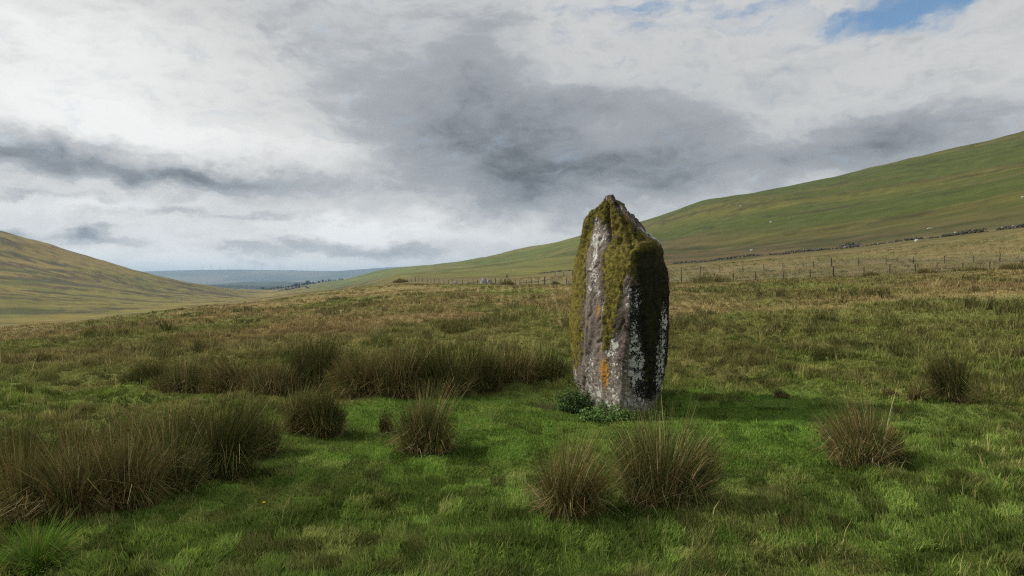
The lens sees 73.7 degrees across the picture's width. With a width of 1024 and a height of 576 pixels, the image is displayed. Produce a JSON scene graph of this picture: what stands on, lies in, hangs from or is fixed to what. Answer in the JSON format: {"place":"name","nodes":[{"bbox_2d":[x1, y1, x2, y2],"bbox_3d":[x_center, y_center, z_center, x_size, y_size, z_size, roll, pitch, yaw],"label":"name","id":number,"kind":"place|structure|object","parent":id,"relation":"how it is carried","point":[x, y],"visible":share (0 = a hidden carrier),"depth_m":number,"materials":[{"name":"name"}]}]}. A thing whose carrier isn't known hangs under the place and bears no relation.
{"place":"outdoors","nodes":[
{"label":"outdoors","id":0,"kind":"place"},
{"bbox_2d":[210,285,293,289],"bbox_3d":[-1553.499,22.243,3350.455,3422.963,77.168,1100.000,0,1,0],"label":"distant hill","id":1,"kind":"structure","parent":0,"point":[242,287],"depth_m":3185.14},
{"bbox_2d":[206,281,312,286],"bbox_3d":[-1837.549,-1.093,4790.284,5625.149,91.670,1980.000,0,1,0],"label":"distant hill","id":2,"kind":"structure","parent":0,"point":[282,283],"depth_m":4408.45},
{"bbox_2d":[141,266,410,284],"bbox_3d":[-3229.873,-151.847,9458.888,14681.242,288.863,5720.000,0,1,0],"label":"distant hills","id":3,"kind":"structure","parent":0,"point":[204,277],"depth_m":7827.39,"materials":[{"name":"blue"}]},
{"bbox_2d":[0,131,1023,575],"bbox_3d":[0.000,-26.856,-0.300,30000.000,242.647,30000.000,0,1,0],"label":"moor ground","id":4,"kind":"structure","parent":0,"point":[960,189],"depth_m":304.33,"materials":[{"name":"green plant"}]},
{"bbox_2d":[0,394,62,478],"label":"rush clump","id":5,"kind":"object","parent":4,"relation":"on","point":[22,436],"visible":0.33,"depth_m":7.64,"materials":[{"name":"green plant"}]},
{"bbox_2d":[0,391,90,524],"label":"rush clump","id":6,"kind":"object","parent":4,"relation":"on","point":[14,480],"visible":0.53,"depth_m":6.31,"materials":[{"name":"green plant"}]},
{"bbox_2d":[0,509,111,575],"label":"grass tussock","id":7,"kind":"object","parent":4,"relation":"on","point":[28,556],"depth_m":5.23,"materials":[{"name":"green plant"}]},
{"bbox_2d":[0,395,149,532],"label":"rush clump","id":8,"kind":"object","parent":4,"relation":"on","point":[81,489],"visible":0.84,"depth_m":6.29,"materials":[{"name":"green plant"}]},
{"bbox_2d":[34,393,127,465],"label":"rush clump","id":9,"kind":"object","parent":4,"relation":"on","point":[77,433],"visible":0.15,"depth_m":7.97,"materials":[{"name":"green plant"}]},
{"bbox_2d":[80,395,178,451],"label":"rush clump","id":10,"kind":"object","parent":4,"relation":"on","point":[117,423],"visible":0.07,"depth_m":8.44,"materials":[{"name":"green plant"}]},
{"bbox_2d":[59,387,205,513],"bbox_3d":[-3.822,1.609,6.768,1.302,1.206,1.368,1,1,44],"label":"rush clump","id":11,"kind":"object","parent":4,"relation":"on","point":[140,480],"visible":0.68,"depth_m":6.64,"materials":[{"name":"green plant"}]},
{"bbox_2d":[110,350,174,385],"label":"rush clump","id":12,"kind":"object","parent":4,"relation":"on","point":[152,369],"visible":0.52,"depth_m":14.80,"materials":[{"name":"green plant"}]},
{"bbox_2d":[68,393,232,499],"bbox_3d":[-3.821,1.600,7.257,1.693,1.216,1.533,0,1,-22],"label":"rush clump","id":13,"kind":"object","parent":4,"relation":"on","point":[191,477],"visible":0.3,"depth_m":7.22,"materials":[{"name":"green plant"}]},
{"bbox_2d":[127,383,230,451],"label":"rush clump","id":14,"kind":"object","parent":4,"relation":"on","point":[178,417],"visible":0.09,"depth_m":8.77,"materials":[{"name":"green plant"}]},
{"bbox_2d":[140,344,217,393],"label":"rush clump","id":15,"kind":"object","parent":4,"relation":"on","point":[183,379],"visible":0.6,"depth_m":13.98,"materials":[{"name":"green plant"}]},
{"bbox_2d":[190,352,274,393],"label":"rush clump","id":16,"kind":"object","parent":4,"relation":"on","point":[223,375],"visible":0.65,"depth_m":13.72,"materials":[{"name":"green plant"}]},
{"bbox_2d":[156,338,312,482],"bbox_3d":[-3.332,1.388,7.921,1.801,1.632,1.742,0,1,30],"label":"rush clump","id":17,"kind":"object","parent":4,"relation":"on","point":[236,452],"visible":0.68,"depth_m":7.73,"materials":[{"name":"green plant"}]},
{"bbox_2d":[204,380,304,459],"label":"rush clump","id":18,"kind":"object","parent":4,"relation":"on","point":[272,449],"visible":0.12,"depth_m":8.81,"materials":[{"name":"green plant"}]},
{"bbox_2d":[229,342,304,397],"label":"rush clump","id":19,"kind":"object","parent":4,"relation":"on","point":[273,380],"visible":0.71,"depth_m":13.24,"materials":[{"name":"green plant"}]},
{"bbox_2d":[270,377,325,433],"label":"rush clump","id":20,"kind":"object","parent":4,"relation":"on","point":[289,414],"visible":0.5,"depth_m":10.06,"materials":[{"name":"green plant"}]},
{"bbox_2d":[268,317,352,391],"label":"rush clump","id":21,"kind":"object","parent":4,"relation":"on","point":[307,369],"visible":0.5,"depth_m":13.79,"materials":[{"name":"green plant"}]},
{"bbox_2d":[278,366,357,438],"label":"rush clump","id":22,"kind":"object","parent":4,"relation":"on","point":[320,420],"visible":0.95,"depth_m":9.75,"materials":[{"name":"green plant"}]},
{"bbox_2d":[311,324,406,400],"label":"rush clump","id":23,"kind":"object","parent":4,"relation":"on","point":[348,370],"visible":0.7,"depth_m":12.84,"materials":[{"name":"green plant"}]},
{"bbox_2d":[371,408,401,433],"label":"rush clump","id":24,"kind":"object","parent":4,"relation":"on","point":[383,422],"visible":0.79,"depth_m":10.07,"materials":[{"name":"green plant"}]},
{"bbox_2d":[348,320,449,399],"bbox_3d":[-2.196,1.304,13.155,2.062,1.701,2.117,0,1,23],"label":"rush clump","id":25,"kind":"object","parent":4,"relation":"on","point":[389,381],"visible":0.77,"depth_m":12.86,"materials":[{"name":"green plant"}]},
{"bbox_2d":[393,278,408,282],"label":"rush bush","id":26,"kind":"object","parent":4,"relation":"on","point":[400,280],"visible":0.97,"depth_m":198.48,"materials":[{"name":"plant"}]},
{"bbox_2d":[377,368,481,456],"bbox_3d":[-1.132,1.580,8.963,1.465,1.204,1.457,0,1,-29],"label":"rush clump","id":27,"kind":"object","parent":4,"relation":"on","point":[423,429],"visible":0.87,"depth_m":8.81,"materials":[{"name":"green plant"}]},
{"bbox_2d":[395,313,481,398],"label":"rush clump","id":28,"kind":"object","parent":4,"relation":"on","point":[445,365],"visible":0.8,"depth_m":13.07,"materials":[{"name":"green plant"}]},
{"bbox_2d":[447,328,524,394],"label":"rush clump","id":29,"kind":"object","parent":4,"relation":"on","point":[487,372],"visible":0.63,"depth_m":13.81,"materials":[{"name":"green plant"}]},
{"bbox_2d":[500,278,514,284],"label":"rush bush","id":30,"kind":"object","parent":4,"relation":"on","point":[508,281],"visible":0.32,"depth_m":134.43,"materials":[{"name":"green plant"}]},
{"bbox_2d":[471,334,548,385],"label":"rush clump","id":31,"kind":"object","parent":4,"relation":"on","point":[518,368],"visible":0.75,"depth_m":14.45,"materials":[{"name":"green plant"}]},
{"bbox_2d":[0,311,1023,575],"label":"turf grass","id":32,"kind":"structure","parent":4,"relation":"on","point":[292,547],"depth_m":6.98,"materials":[{"name":"green plant"}]},
{"bbox_2d":[0,234,1023,380],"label":"moor grass","id":33,"kind":"structure","parent":4,"relation":"on","point":[131,329],"depth_m":32.99,"materials":[{"name":"plant"}]},
{"bbox_2d":[527,338,572,382],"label":"rush clump","id":34,"kind":"object","parent":4,"relation":"on","point":[554,368],"visible":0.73,"depth_m":15.19,"materials":[{"name":"green plant"}]},
{"bbox_2d":[537,270,571,273],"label":"drystone wall","id":35,"kind":"structure","parent":4,"relation":"on","point":[556,271],"depth_m":268.43,"materials":[{"name":"stone"}]},
{"bbox_2d":[508,410,639,527],"bbox_3d":[0.579,1.607,6.595,1.401,1.146,1.721,0,1,0],"label":"rush clump","id":36,"kind":"object","parent":4,"relation":"on","point":[569,493],"visible":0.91,"depth_m":6.35,"materials":[{"name":"green plant"}]},
{"bbox_2d":[556,379,595,413],"bbox_3d":[1.118,1.891,11.890,0.724,0.598,0.617,0,1,0],"label":"nettle patch","id":37,"kind":"object","parent":4,"relation":"on","point":[576,404],"visible":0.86,"depth_m":11.80,"materials":[{"name":"green plant"}]},
{"bbox_2d":[577,401,635,423],"bbox_3d":[1.538,2.028,11.052,0.996,0.341,0.799,0,1,0],"label":"nettle patch","id":38,"kind":"object","parent":4,"relation":"on","point":[596,415],"visible":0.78,"depth_m":10.96,"materials":[{"name":"green plant"}]},
{"bbox_2d":[568,194,669,413],"bbox_3d":[2.047,0.375,12.645,1.940,4.171,2.427,0,1,0],"label":"standing stone","id":39,"kind":"object","parent":4,"relation":"on","point":[618,325],"visible":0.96,"depth_m":11.84,"materials":[{"name":"stone"}]},
{"bbox_2d":[614,405,669,421],"bbox_3d":[2.119,2.077,11.152,0.952,0.285,0.716,0,1,0],"label":"nettle patch","id":40,"kind":"object","parent":4,"relation":"on","point":[650,413],"visible":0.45,"depth_m":11.12,"materials":[{"name":"green plant"}]},
{"bbox_2d":[583,384,758,513],"bbox_3d":[1.548,1.516,6.917,1.881,1.259,1.582,0,1,0],"label":"rush clump","id":41,"kind":"object","parent":4,"relation":"on","point":[665,476],"visible":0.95,"depth_m":6.67,"materials":[{"name":"green plant"}]},
{"bbox_2d":[397,260,1022,284],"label":"wire fence","id":42,"kind":"object","parent":4,"relation":"on","point":[671,279],"visible":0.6,"depth_m":91.21,"materials":[{"name":"grey metal"}]},
{"bbox_2d":[680,271,739,282],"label":"rush bush","id":43,"kind":"object","parent":4,"relation":"on","point":[708,278],"visible":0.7,"depth_m":82.65,"materials":[{"name":"plant"}]},
{"bbox_2d":[671,253,762,263],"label":"drystone wall","id":44,"kind":"structure","parent":4,"relation":"on","point":[746,255],"depth_m":252.97,"materials":[{"name":"stone"}]},
{"bbox_2d":[767,318,785,329],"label":"rush clump","id":45,"kind":"object","parent":4,"relation":"on","point":[773,324],"visible":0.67,"depth_m":26.33,"materials":[{"name":"plant"}]},
{"bbox_2d":[772,388,790,398],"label":"rush clump","id":46,"kind":"object","parent":4,"relation":"on","point":[780,394],"visible":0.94,"depth_m":12.92,"materials":[{"name":"plant"}]},
{"bbox_2d":[555,254,1017,276],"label":"wire fence","id":47,"kind":"object","parent":4,"relation":"on","point":[670,271],"visible":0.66,"depth_m":115.15,"materials":[{"name":"grey metal"}]},
{"bbox_2d":[767,247,837,254],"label":"drystone wall","id":48,"kind":"structure","parent":4,"relation":"on","point":[795,251],"depth_m":224.46,"materials":[{"name":"stone"}]},
{"bbox_2d":[796,340,816,352],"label":"rush clump","id":49,"kind":"object","parent":4,"relation":"on","point":[803,347],"visible":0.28,"depth_m":20.11,"materials":[{"name":"green plant"}]},
{"bbox_2d":[810,306,842,324],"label":"rush clump","id":50,"kind":"object","parent":4,"relation":"on","point":[819,317],"visible":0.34,"depth_m":28.55,"materials":[{"name":"green plant"}]},
{"bbox_2d":[839,242,862,248],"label":"drystone wall","id":51,"kind":"structure","parent":4,"relation":"on","point":[849,244],"depth_m":207.13,"materials":[{"name":"stone"}]},
{"bbox_2d":[796,371,933,470],"bbox_3d":[4.189,1.560,8.321,1.532,1.115,1.465,0,1,0],"label":"rush clump","id":52,"kind":"object","parent":4,"relation":"on","point":[854,441],"visible":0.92,"depth_m":8.17,"materials":[{"name":"green plant"}]},
{"bbox_2d":[860,271,879,276],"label":"rush bush","id":53,"kind":"object","parent":4,"relation":"on","point":[870,273],"visible":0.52,"depth_m":81.70,"materials":[{"name":"plant"}]},
{"bbox_2d":[878,385,901,397],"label":"rush clump","id":54,"kind":"object","parent":4,"relation":"on","point":[887,391],"visible":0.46,"depth_m":13.05,"materials":[{"name":"plant"}]},
{"bbox_2d":[865,236,938,245],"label":"drystone wall","id":55,"kind":"structure","parent":4,"relation":"on","point":[907,239],"depth_m":192.82,"materials":[{"name":"stone"}]},
{"bbox_2d":[901,375,930,402],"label":"rush clump","id":56,"kind":"object","parent":4,"relation":"on","point":[911,392],"visible":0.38,"depth_m":12.77,"materials":[{"name":"plant"}]},
{"bbox_2d":[914,266,940,273],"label":"rush bush","id":57,"kind":"object","parent":4,"relation":"on","point":[924,270],"visible":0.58,"depth_m":79.73,"materials":[{"name":"plant"}]},
{"bbox_2d":[899,331,1003,404],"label":"rush clump","id":58,"kind":"object","parent":4,"relation":"on","point":[947,375],"visible":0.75,"depth_m":12.40,"materials":[{"name":"green plant"}]},
{"bbox_2d":[940,228,987,236],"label":"drystone wall","id":59,"kind":"structure","parent":4,"relation":"on","point":[964,232],"depth_m":181.36,"materials":[{"name":"stone"}]},
{"bbox_2d":[947,264,997,271],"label":"rush bush","id":60,"kind":"object","parent":4,"relation":"on","point":[975,268],"visible":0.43,"depth_m":79.64,"materials":[{"name":"plant"}]},
{"bbox_2d":[994,260,1023,269],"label":"rush bush","id":61,"kind":"object","parent":4,"relation":"on","point":[1013,266],"visible":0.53,"depth_m":78.09,"materials":[{"name":"green plant"}]},
{"bbox_2d":[995,223,1023,230],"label":"drystone wall","id":62,"kind":"structure","parent":4,"relation":"on","point":[1013,226],"depth_m":172.16,"materials":[{"name":"stone"}]},
{"bbox_2d":[0,0,1023,270],"label":"sky","id":63,"kind":"structure","parent":0,"point":[139,135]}
]}

